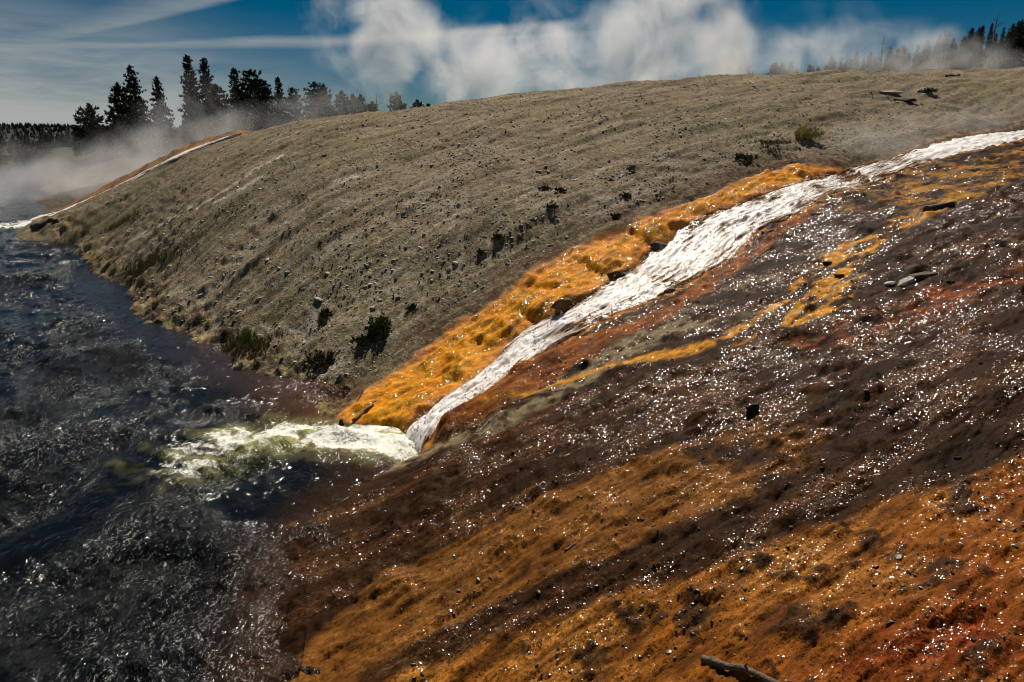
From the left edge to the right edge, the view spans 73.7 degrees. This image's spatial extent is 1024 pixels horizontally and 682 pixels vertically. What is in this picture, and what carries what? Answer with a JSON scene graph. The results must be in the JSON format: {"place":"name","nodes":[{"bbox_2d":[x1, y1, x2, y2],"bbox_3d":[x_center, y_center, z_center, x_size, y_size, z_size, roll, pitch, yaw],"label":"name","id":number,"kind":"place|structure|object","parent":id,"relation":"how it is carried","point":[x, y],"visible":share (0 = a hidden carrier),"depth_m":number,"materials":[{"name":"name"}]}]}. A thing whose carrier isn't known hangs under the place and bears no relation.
{"place":"outdoors","nodes":[
{"label":"outdoors","id":0,"kind":"place"},
{"bbox_2d":[1,126,73,142],"bbox_3d":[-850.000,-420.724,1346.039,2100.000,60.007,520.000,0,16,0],"label":"trees","id":1,"kind":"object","parent":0,"point":[9,135],"depth_m":1198.84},
{"bbox_2d":[0,122,180,139],"bbox_3d":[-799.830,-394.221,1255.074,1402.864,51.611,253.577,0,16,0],"label":"wood","id":2,"kind":"object","parent":1,"relation":"on","point":[39,127],"visible":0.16,"depth_m":1222.37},
{"bbox_2d":[30,133,241,220],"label":"stream","id":3,"kind":"structure","parent":0,"point":[169,159],"depth_m":43.65,"materials":[{"name":"liquid"}]},
{"bbox_2d":[0,165,428,681],"bbox_3d":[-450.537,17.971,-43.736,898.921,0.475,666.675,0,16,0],"label":"river","id":4,"kind":"structure","parent":0,"point":[161,487],"depth_m":10.47,"materials":[{"name":"liquid"}]},
{"bbox_2d":[0,55,1023,681],"bbox_3d":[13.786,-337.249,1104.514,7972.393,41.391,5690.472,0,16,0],"label":"ground","id":5,"kind":"structure","parent":0,"point":[810,617],"depth_m":11.01,"materials":[{"name":"soil"}]},
{"bbox_2d":[0,145,8,165],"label":"pine tree","id":6,"kind":"object","parent":5,"relation":"on","point":[3,160],"visible":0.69,"depth_m":147.97,"materials":[{"name":"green plant"}]},
{"bbox_2d":[5,141,15,153],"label":"pine tree","id":7,"kind":"object","parent":5,"relation":"on","point":[10,149],"visible":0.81,"depth_m":157.26,"materials":[{"name":"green plant"}]},
{"bbox_2d":[6,135,38,165],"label":"pine tree","id":8,"kind":"object","parent":5,"relation":"on","point":[21,159],"visible":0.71,"depth_m":149.34,"materials":[{"name":"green plant"}]},
{"bbox_2d":[26,140,41,163],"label":"pine tree","id":9,"kind":"object","parent":5,"relation":"on","point":[33,158],"visible":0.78,"depth_m":148.88,"materials":[{"name":"green plant"}]},
{"bbox_2d":[33,136,49,157],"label":"pine tree","id":10,"kind":"object","parent":5,"relation":"on","point":[43,148],"visible":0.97,"depth_m":148.62,"materials":[{"name":"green plant"}]},
{"bbox_2d":[29,218,58,229],"bbox_3d":[-25.770,-6.406,37.468,2.667,0.810,0.474,10,19,30],"label":"log","id":11,"kind":"object","parent":5,"relation":"on","point":[40,225],"visible":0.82,"depth_m":37.14,"materials":[{"name":"brown wood"}]},
{"bbox_2d":[42,136,56,150],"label":"pine tree","id":12,"kind":"object","parent":5,"relation":"on","point":[48,141],"visible":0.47,"depth_m":155.91,"materials":[{"name":"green plant"}]},
{"bbox_2d":[53,135,61,147],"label":"pine tree","id":13,"kind":"object","parent":5,"relation":"on","point":[55,143],"visible":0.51,"depth_m":155.63,"materials":[{"name":"green plant"}]},
{"bbox_2d":[57,134,72,147],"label":"pine tree","id":14,"kind":"object","parent":5,"relation":"on","point":[61,143],"visible":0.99,"depth_m":153.76,"materials":[{"name":"green plant"}]},
{"bbox_2d":[64,133,74,146],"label":"pine tree","id":15,"kind":"object","parent":5,"relation":"on","point":[69,137],"visible":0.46,"depth_m":158.53,"materials":[{"name":"green plant"}]},
{"bbox_2d":[71,102,124,157],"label":"pine tree","id":16,"kind":"object","parent":5,"relation":"on","point":[91,120],"visible":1,"depth_m":87.22,"materials":[{"name":"green plant"}]},
{"bbox_2d":[102,122,131,153],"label":"pine tree","id":17,"kind":"object","parent":5,"relation":"on","point":[128,145],"visible":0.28,"depth_m":92.03,"materials":[{"name":"green plant"}]},
{"bbox_2d":[91,203,145,238],"bbox_3d":[-18.587,-5.549,32.155,5.766,2.106,1.061,11,20,34],"label":"reed clump","id":18,"kind":"object","parent":5,"relation":"on","point":[118,223],"visible":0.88,"depth_m":32.00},
{"bbox_2d":[103,82,138,151],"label":"pine tree","id":19,"kind":"object","parent":5,"relation":"on","point":[118,119],"visible":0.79,"depth_m":91.36,"materials":[{"name":"green plant"}]},
{"bbox_2d":[121,63,155,151],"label":"pine tree","id":20,"kind":"object","parent":5,"relation":"on","point":[133,89],"visible":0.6,"depth_m":92.17,"materials":[{"name":"green plant"}]},
{"bbox_2d":[131,122,154,154],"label":"pine tree","id":21,"kind":"object","parent":5,"relation":"on","point":[144,146],"visible":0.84,"depth_m":90.82,"materials":[{"name":"green plant"}]},
{"bbox_2d":[112,245,194,277],"bbox_3d":[-12.935,-2.841,24.565,5.682,1.520,1.010,11,20,34],"label":"reed clump","id":22,"kind":"object","parent":5,"relation":"on","point":[151,262],"visible":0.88,"depth_m":24.57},
{"bbox_2d":[146,121,175,154],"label":"pine tree","id":23,"kind":"object","parent":5,"relation":"on","point":[162,138],"visible":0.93,"depth_m":89.82,"materials":[{"name":"green plant"}]},
{"bbox_2d":[148,76,176,143],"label":"pine tree","id":24,"kind":"object","parent":5,"relation":"on","point":[159,110],"visible":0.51,"depth_m":94.29,"materials":[{"name":"green plant"}]},
{"bbox_2d":[166,124,177,147],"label":"pine tree","id":25,"kind":"object","parent":5,"relation":"on","point":[171,133],"visible":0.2,"depth_m":94.06,"materials":[{"name":"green plant"}]},
{"bbox_2d":[165,117,204,151],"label":"pine tree","id":26,"kind":"object","parent":5,"relation":"on","point":[187,135],"visible":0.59,"depth_m":89.29,"materials":[{"name":"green plant"}]},
{"bbox_2d":[177,54,205,131],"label":"pine tree","id":27,"kind":"object","parent":5,"relation":"on","point":[189,107],"visible":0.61,"depth_m":94.72,"materials":[{"name":"green plant"}]},
{"bbox_2d":[183,62,200,120],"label":"dead tree","id":28,"kind":"object","parent":5,"relation":"on","point":[195,81],"visible":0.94,"depth_m":94.10,"materials":[{"name":"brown wood"}]},
{"bbox_2d":[194,115,215,139],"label":"pine tree","id":29,"kind":"object","parent":5,"relation":"on","point":[203,122],"visible":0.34,"depth_m":93.29,"materials":[{"name":"green plant"}]},
{"bbox_2d":[198,57,222,115],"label":"pine tree","id":30,"kind":"object","parent":5,"relation":"on","point":[203,67],"visible":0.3,"depth_m":96.12,"materials":[{"name":"green plant"}]},
{"bbox_2d":[201,116,226,138],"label":"pine tree","id":31,"kind":"object","parent":5,"relation":"on","point":[219,121],"visible":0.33,"depth_m":92.43,"materials":[{"name":"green plant"}]},
{"bbox_2d":[190,83,242,136],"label":"pine tree","id":32,"kind":"object","parent":5,"relation":"on","point":[214,96],"visible":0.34,"depth_m":94.98,"materials":[{"name":"green plant"}]},
{"bbox_2d":[215,117,240,134],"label":"pine tree","id":33,"kind":"object","parent":5,"relation":"on","point":[231,126],"visible":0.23,"depth_m":90.41,"materials":[{"name":"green plant"}]},
{"bbox_2d":[225,67,250,126],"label":"pine tree","id":34,"kind":"object","parent":5,"relation":"on","point":[235,94],"visible":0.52,"depth_m":97.59,"materials":[{"name":"green plant"}]},
{"bbox_2d":[210,324,280,360],"bbox_3d":[-6.552,-0.016,16.630,2.505,0.837,0.987,12,20,35],"label":"reed clump","id":35,"kind":"object","parent":5,"relation":"on","point":[242,338],"visible":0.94,"depth_m":16.54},
{"bbox_2d":[236,115,254,130],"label":"pine tree","id":36,"kind":"object","parent":5,"relation":"on","point":[246,123],"visible":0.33,"depth_m":90.95,"materials":[{"name":"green plant"}]},
{"bbox_2d":[228,69,285,126],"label":"pine tree","id":37,"kind":"object","parent":5,"relation":"on","point":[251,88],"visible":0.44,"depth_m":99.24,"materials":[{"name":"green plant"}]},
{"bbox_2d":[251,116,267,130],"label":"pine tree","id":38,"kind":"object","parent":5,"relation":"on","point":[260,124],"visible":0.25,"depth_m":90.06,"materials":[{"name":"green plant"}]},
{"bbox_2d":[251,79,284,126],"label":"pine tree","id":39,"kind":"object","parent":5,"relation":"on","point":[268,109],"visible":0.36,"depth_m":100.79,"materials":[{"name":"green plant"}]},
{"bbox_2d":[273,76,288,122],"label":"pine tree","id":40,"kind":"object","parent":5,"relation":"on","point":[279,97],"visible":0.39,"depth_m":103.58,"materials":[{"name":"green plant"}]},
{"bbox_2d":[279,87,306,124],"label":"pine tree","id":41,"kind":"object","parent":5,"relation":"on","point":[296,109],"visible":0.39,"depth_m":101.92,"materials":[{"name":"green plant"}]},
{"bbox_2d":[298,81,333,120],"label":"pine tree","id":42,"kind":"object","parent":5,"relation":"on","point":[315,102],"visible":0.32,"depth_m":103.33,"materials":[{"name":"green plant"}]},
{"bbox_2d":[305,349,335,369],"bbox_3d":[-4.234,0.366,15.283,0.791,0.389,0.899,-6,17,-21],"label":"shrub","id":43,"kind":"object","parent":5,"relation":"on","point":[319,358],"visible":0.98,"depth_m":15.20,"materials":[{"name":"green plant"}]},
{"bbox_2d":[312,83,338,118],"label":"pine tree","id":44,"kind":"object","parent":5,"relation":"on","point":[326,103],"visible":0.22,"depth_m":104.52,"materials":[{"name":"green plant"}]},
{"bbox_2d":[318,308,334,317],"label":"shrub","id":45,"kind":"object","parent":5,"relation":"on","point":[325,313],"visible":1,"depth_m":16.73,"materials":[{"name":"green plant"}]},
{"bbox_2d":[333,90,352,115],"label":"pine tree","id":46,"kind":"object","parent":5,"relation":"on","point":[344,106],"visible":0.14,"depth_m":106.46,"materials":[{"name":"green plant"}]},
{"bbox_2d":[346,93,361,113],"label":"pine tree","id":47,"kind":"object","parent":5,"relation":"on","point":[354,109],"visible":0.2,"depth_m":107.70,"materials":[{"name":"green plant"}]},
{"bbox_2d":[355,94,366,113],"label":"pine tree","id":48,"kind":"object","parent":5,"relation":"on","point":[361,99],"visible":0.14,"depth_m":109.28,"materials":[{"name":"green plant"}]},
{"bbox_2d":[350,332,374,346],"bbox_3d":[-3.347,-0.028,15.351,0.706,0.356,0.636,0,16,0],"label":"shrub","id":49,"kind":"object","parent":5,"relation":"on","point":[361,339],"visible":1,"depth_m":15.33,"materials":[{"name":"green plant"}]},
{"bbox_2d":[352,404,373,421],"bbox_3d":[-2.815,1.350,12.875,0.099,0.145,0.622,7,18,22],"label":"stick","id":50,"kind":"object","parent":5,"relation":"on","point":[359,415],"visible":1,"depth_m":12.83,"materials":[{"name":"brown wood"}]},
{"bbox_2d":[363,101,377,111],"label":"pine tree","id":51,"kind":"object","parent":5,"relation":"on","point":[371,106],"visible":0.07,"depth_m":109.54,"materials":[{"name":"green plant"}]},
{"bbox_2d":[362,311,392,335],"bbox_3d":[-3.079,-0.383,15.618,0.693,0.592,0.692,0,16,0],"label":"shrub","id":52,"kind":"object","parent":5,"relation":"on","point":[380,325],"visible":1,"depth_m":15.50,"materials":[{"name":"green plant"}]},
{"bbox_2d":[386,91,407,110],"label":"pine tree","id":53,"kind":"object","parent":5,"relation":"on","point":[398,102],"visible":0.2,"depth_m":105.57,"materials":[{"name":"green plant"}]},
{"bbox_2d":[405,302,416,310],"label":"weed","id":54,"kind":"object","parent":5,"relation":"on","point":[411,307],"visible":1,"depth_m":16.22,"materials":[{"name":"green plant"}]},
{"bbox_2d":[409,99,423,108],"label":"pine tree","id":55,"kind":"object","parent":5,"relation":"on","point":[418,103],"visible":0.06,"depth_m":111.31,"materials":[{"name":"green plant"}]},
{"bbox_2d":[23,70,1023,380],"bbox_3d":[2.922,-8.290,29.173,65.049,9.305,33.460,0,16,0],"label":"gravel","id":56,"kind":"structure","parent":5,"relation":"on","point":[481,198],"depth_m":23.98,"materials":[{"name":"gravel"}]},
{"bbox_2d":[538,185,552,190],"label":"weed","id":57,"kind":"object","parent":5,"relation":"on","point":[545,187],"visible":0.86,"depth_m":20.28,"materials":[{"name":"green plant"}]},
{"bbox_2d":[116,75,978,338],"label":"sprouts","id":58,"kind":"object","parent":5,"relation":"on","point":[393,295],"visible":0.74,"depth_m":24.00,"materials":[{"name":"green plant"}]},
{"bbox_2d":[544,202,558,208],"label":"weed","id":59,"kind":"object","parent":5,"relation":"on","point":[553,206],"visible":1,"depth_m":19.01,"materials":[{"name":"green plant"}]},
{"bbox_2d":[649,242,666,250],"bbox_3d":[3.890,-2.449,17.799,0.798,0.278,0.323,-6,16,-40],"label":"ledge rock","id":60,"kind":"object","parent":5,"relation":"on","point":[655,246],"visible":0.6,"depth_m":17.55,"materials":[{"name":"stone"}]},
{"bbox_2d":[361,182,1023,681],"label":"crust chips","id":61,"kind":"object","parent":5,"relation":"on","point":[897,556],"visible":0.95,"depth_m":6.20,"materials":[{"name":"stone"}]},
{"bbox_2d":[700,654,780,681],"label":"log","id":62,"kind":"object","parent":5,"relation":"on","point":[718,663],"visible":1,"depth_m":4.94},
{"bbox_2d":[732,152,757,160],"bbox_3d":[7.795,-6.168,22.849,0.959,0.315,1.036,0,16,0],"label":"shrub","id":63,"kind":"object","parent":5,"relation":"on","point":[747,156],"visible":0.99,"depth_m":22.70,"materials":[{"name":"green plant"}]},
{"bbox_2d":[745,403,758,414],"bbox_3d":[3.018,0.856,8.578,0.166,0.156,0.154,0,16,0],"label":"boulder","id":64,"kind":"object","parent":5,"relation":"on","point":[753,409],"visible":1,"depth_m":8.53,"materials":[{"name":"stone"}]},
{"bbox_2d":[754,139,792,144],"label":"shrub","id":65,"kind":"object","parent":5,"relation":"on","point":[770,141],"visible":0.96,"depth_m":24.01,"materials":[{"name":"plant"}]},
{"bbox_2d":[770,62,779,74],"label":"pine tree","id":66,"kind":"object","parent":5,"relation":"on","point":[775,68],"visible":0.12,"depth_m":136.75,"materials":[{"name":"grey plant"}]},
{"bbox_2d":[778,62,784,74],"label":"pine tree","id":67,"kind":"object","parent":5,"relation":"on","point":[781,68],"visible":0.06,"depth_m":146.36,"materials":[{"name":"grey plant"}]},
{"bbox_2d":[787,61,793,73],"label":"pine tree","id":68,"kind":"object","parent":5,"relation":"on","point":[790,67],"visible":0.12,"depth_m":150.74,"materials":[{"name":"grey plant"}]},
{"bbox_2d":[794,123,825,139],"bbox_3d":[11.117,-7.875,25.753,1.257,0.644,1.252,0,16,0],"label":"shrub","id":69,"kind":"object","parent":5,"relation":"on","point":[806,132],"visible":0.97,"depth_m":25.48,"materials":[{"name":"green plant"}]},
{"bbox_2d":[827,58,837,69],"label":"pine tree","id":70,"kind":"object","parent":5,"relation":"on","point":[833,62],"visible":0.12,"depth_m":145.10,"materials":[{"name":"grey plant"}]},
{"bbox_2d":[853,51,860,69],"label":"pine tree","id":71,"kind":"object","parent":5,"relation":"on","point":[856,62],"visible":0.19,"depth_m":155.35,"materials":[{"name":"grey plant"}]},
{"bbox_2d":[864,52,874,70],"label":"pine tree","id":72,"kind":"object","parent":5,"relation":"on","point":[869,63],"visible":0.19,"depth_m":144.15,"materials":[{"name":"grey plant"}]},
{"bbox_2d":[874,57,882,70],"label":"pine tree","id":73,"kind":"object","parent":5,"relation":"on","point":[879,62],"visible":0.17,"depth_m":136.98,"materials":[{"name":"grey plant"}]},
{"bbox_2d":[880,48,895,71],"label":"pine tree","id":74,"kind":"object","parent":5,"relation":"on","point":[886,65],"visible":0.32,"depth_m":133.99,"materials":[{"name":"grey plant"}]},
{"bbox_2d":[877,90,902,93],"bbox_3d":[18.990,-12.587,34.590,1.289,0.215,0.864,-2,16,-6],"label":"slab rock","id":75,"kind":"object","parent":5,"relation":"on","point":[891,92],"visible":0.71,"depth_m":34.27,"materials":[{"name":"stone"}]},
{"bbox_2d":[892,45,909,72],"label":"pine tree","id":76,"kind":"object","parent":5,"relation":"on","point":[900,64],"visible":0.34,"depth_m":134.38,"materials":[{"name":"grey plant"}]},
{"bbox_2d":[890,98,916,100],"bbox_3d":[19.151,-11.819,33.485,1.316,0.131,0.597,2,16,6],"label":"slab rock","id":77,"kind":"object","parent":5,"relation":"on","point":[908,99],"visible":0.89,"depth_m":33.30,"materials":[{"name":"stone"}]},
{"bbox_2d":[897,276,915,286],"bbox_3d":[6.955,-1.034,12.045,0.319,0.091,0.191,-24,21,-10],"label":"slab rock","id":78,"kind":"object","parent":5,"relation":"on","point":[906,281],"visible":1,"depth_m":11.99,"materials":[{"name":"stone"}]},
{"bbox_2d":[904,53,911,70],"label":"pine tree","id":79,"kind":"object","parent":5,"relation":"on","point":[909,56],"visible":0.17,"depth_m":135.47,"materials":[{"name":"grey plant"}]},
{"bbox_2d":[910,43,920,70],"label":"pine tree","id":80,"kind":"object","parent":5,"relation":"on","point":[915,59],"visible":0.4,"depth_m":138.14,"materials":[{"name":"grey plant"}]},
{"bbox_2d":[908,271,937,278],"bbox_3d":[7.279,-1.158,12.114,0.530,0.090,0.277,-12,18,-8],"label":"slab rock","id":81,"kind":"object","parent":5,"relation":"on","point":[923,275],"visible":0.98,"depth_m":12.03,"materials":[{"name":"stone"}]},
{"bbox_2d":[919,39,933,69],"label":"pine tree","id":82,"kind":"object","parent":5,"relation":"on","point":[924,59],"visible":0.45,"depth_m":146.07,"materials":[{"name":"grey plant"}]},
{"bbox_2d":[917,87,938,92],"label":"shrub","id":83,"kind":"object","parent":5,"relation":"on","point":[930,89],"visible":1,"depth_m":35.31,"materials":[{"name":"green plant"}]},
{"bbox_2d":[929,40,939,68],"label":"pine tree","id":84,"kind":"object","parent":5,"relation":"on","point":[934,54],"visible":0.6,"depth_m":146.82,"materials":[{"name":"grey plant"}]},
{"bbox_2d":[923,201,954,211],"bbox_3d":[10.115,-3.177,16.198,0.811,0.268,0.242,-5,17,-15],"label":"log","id":85,"kind":"object","parent":5,"relation":"on","point":[938,206],"visible":0.91,"depth_m":16.16,"materials":[{"name":"brown wood"}]},
{"bbox_2d":[932,43,945,69],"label":"pine tree","id":86,"kind":"object","parent":5,"relation":"on","point":[936,64],"visible":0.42,"depth_m":145.62,"materials":[{"name":"grey plant"}]},
{"bbox_2d":[938,35,949,67],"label":"pine tree","id":87,"kind":"object","parent":5,"relation":"on","point":[945,46],"visible":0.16,"depth_m":151.53,"materials":[{"name":"grey plant"}]},
{"bbox_2d":[938,29,950,69],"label":"dead tree","id":88,"kind":"object","parent":5,"relation":"on","point":[940,56],"visible":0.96,"depth_m":138.99,"materials":[{"name":"grey wood"}]},
{"bbox_2d":[942,38,956,69],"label":"pine tree","id":89,"kind":"object","parent":5,"relation":"on","point":[948,61],"visible":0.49,"depth_m":138.15,"materials":[{"name":"grey plant"}]},
{"bbox_2d":[942,27,957,69],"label":"dead tree","id":90,"kind":"object","parent":5,"relation":"on","point":[946,47],"visible":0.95,"depth_m":138.78,"materials":[{"name":"grey wood"}]},
{"bbox_2d":[948,43,958,69],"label":"pine tree","id":91,"kind":"object","parent":5,"relation":"on","point":[952,65],"visible":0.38,"depth_m":133.37,"materials":[{"name":"grey plant"}]},
{"bbox_2d":[954,36,968,69],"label":"pine tree","id":92,"kind":"object","parent":5,"relation":"on","point":[960,57],"visible":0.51,"depth_m":136.63,"materials":[{"name":"grey plant"}]},
{"bbox_2d":[961,28,976,69],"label":"pine tree","id":93,"kind":"object","parent":5,"relation":"on","point":[971,39],"visible":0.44,"depth_m":142.45,"materials":[{"name":"green plant"}]},
{"bbox_2d":[968,26,985,68],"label":"pine tree","id":94,"kind":"object","parent":5,"relation":"on","point":[977,59],"visible":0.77,"depth_m":132.54,"materials":[{"name":"grey plant"}]},
{"bbox_2d":[983,23,993,61],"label":"pine tree","id":95,"kind":"object","parent":5,"relation":"on","point":[988,46],"visible":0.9,"depth_m":155.89,"materials":[{"name":"green plant"}]},
{"bbox_2d":[988,33,997,59],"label":"pine tree","id":96,"kind":"object","parent":5,"relation":"on","point":[995,42],"visible":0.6,"depth_m":156.65,"materials":[{"name":"green plant"}]},
{"bbox_2d":[989,42,999,68],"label":"pine tree","id":97,"kind":"object","parent":5,"relation":"on","point":[994,64],"visible":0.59,"depth_m":132.50,"materials":[{"name":"grey plant"}]},
{"bbox_2d":[987,12,1004,67],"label":"dead tree","id":98,"kind":"object","parent":5,"relation":"on","point":[989,62],"visible":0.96,"depth_m":138.49,"materials":[{"name":"grey wood"}]},
{"bbox_2d":[997,35,1004,56],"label":"pine tree","id":99,"kind":"object","parent":5,"relation":"on","point":[1001,41],"visible":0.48,"depth_m":147.99,"materials":[{"name":"green plant"}]},
{"bbox_2d":[998,23,1019,69],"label":"pine tree","id":100,"kind":"object","parent":5,"relation":"on","point":[1007,61],"visible":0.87,"depth_m":135.80,"materials":[{"name":"green plant"}]},
{"bbox_2d":[1010,19,1023,61],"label":"pine tree","id":101,"kind":"object","parent":5,"relation":"on","point":[1019,50],"visible":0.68,"depth_m":141.04,"materials":[{"name":"green plant"}]},
{"bbox_2d":[0,0,1023,127],"label":"sky","id":102,"kind":"structure","parent":0,"point":[57,57],"materials":[{"name":"blue"}]},
{"bbox_2d":[405,167,876,451],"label":"hot stream","id":103,"kind":"structure","parent":0,"point":[655,259],"depth_m":15.94,"materials":[{"name":"liquid"}]},
{"bbox_2d":[551,298,572,308],"bbox_3d":[1.244,-0.848,15.252,0.198,0.236,0.942,15,16,42],"label":"ledge rock","id":104,"kind":"object","parent":103,"relation":"on","point":[563,303],"visible":0.72,"depth_m":15.00,"materials":[{"name":"stone"}]},
{"bbox_2d":[607,270,628,279],"bbox_3d":[2.553,-1.586,16.316,0.285,0.279,0.704,13,21,38],"label":"ledge rock","id":105,"kind":"object","parent":103,"relation":"on","point":[619,274],"visible":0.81,"depth_m":16.10,"materials":[{"name":"stone"}]},
{"bbox_2d":[400,170,869,438],"bbox_3d":[4.799,-2.047,17.420,18.429,4.081,2.517,-16,22,-43],"label":"spray","id":106,"kind":"object","parent":103,"relation":"on","point":[640,298],"visible":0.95,"depth_m":15.56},
{"bbox_2d":[851,129,1023,182],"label":"stream","id":107,"kind":"structure","parent":0,"point":[943,149],"depth_m":25.43,"materials":[{"name":"liquid"}]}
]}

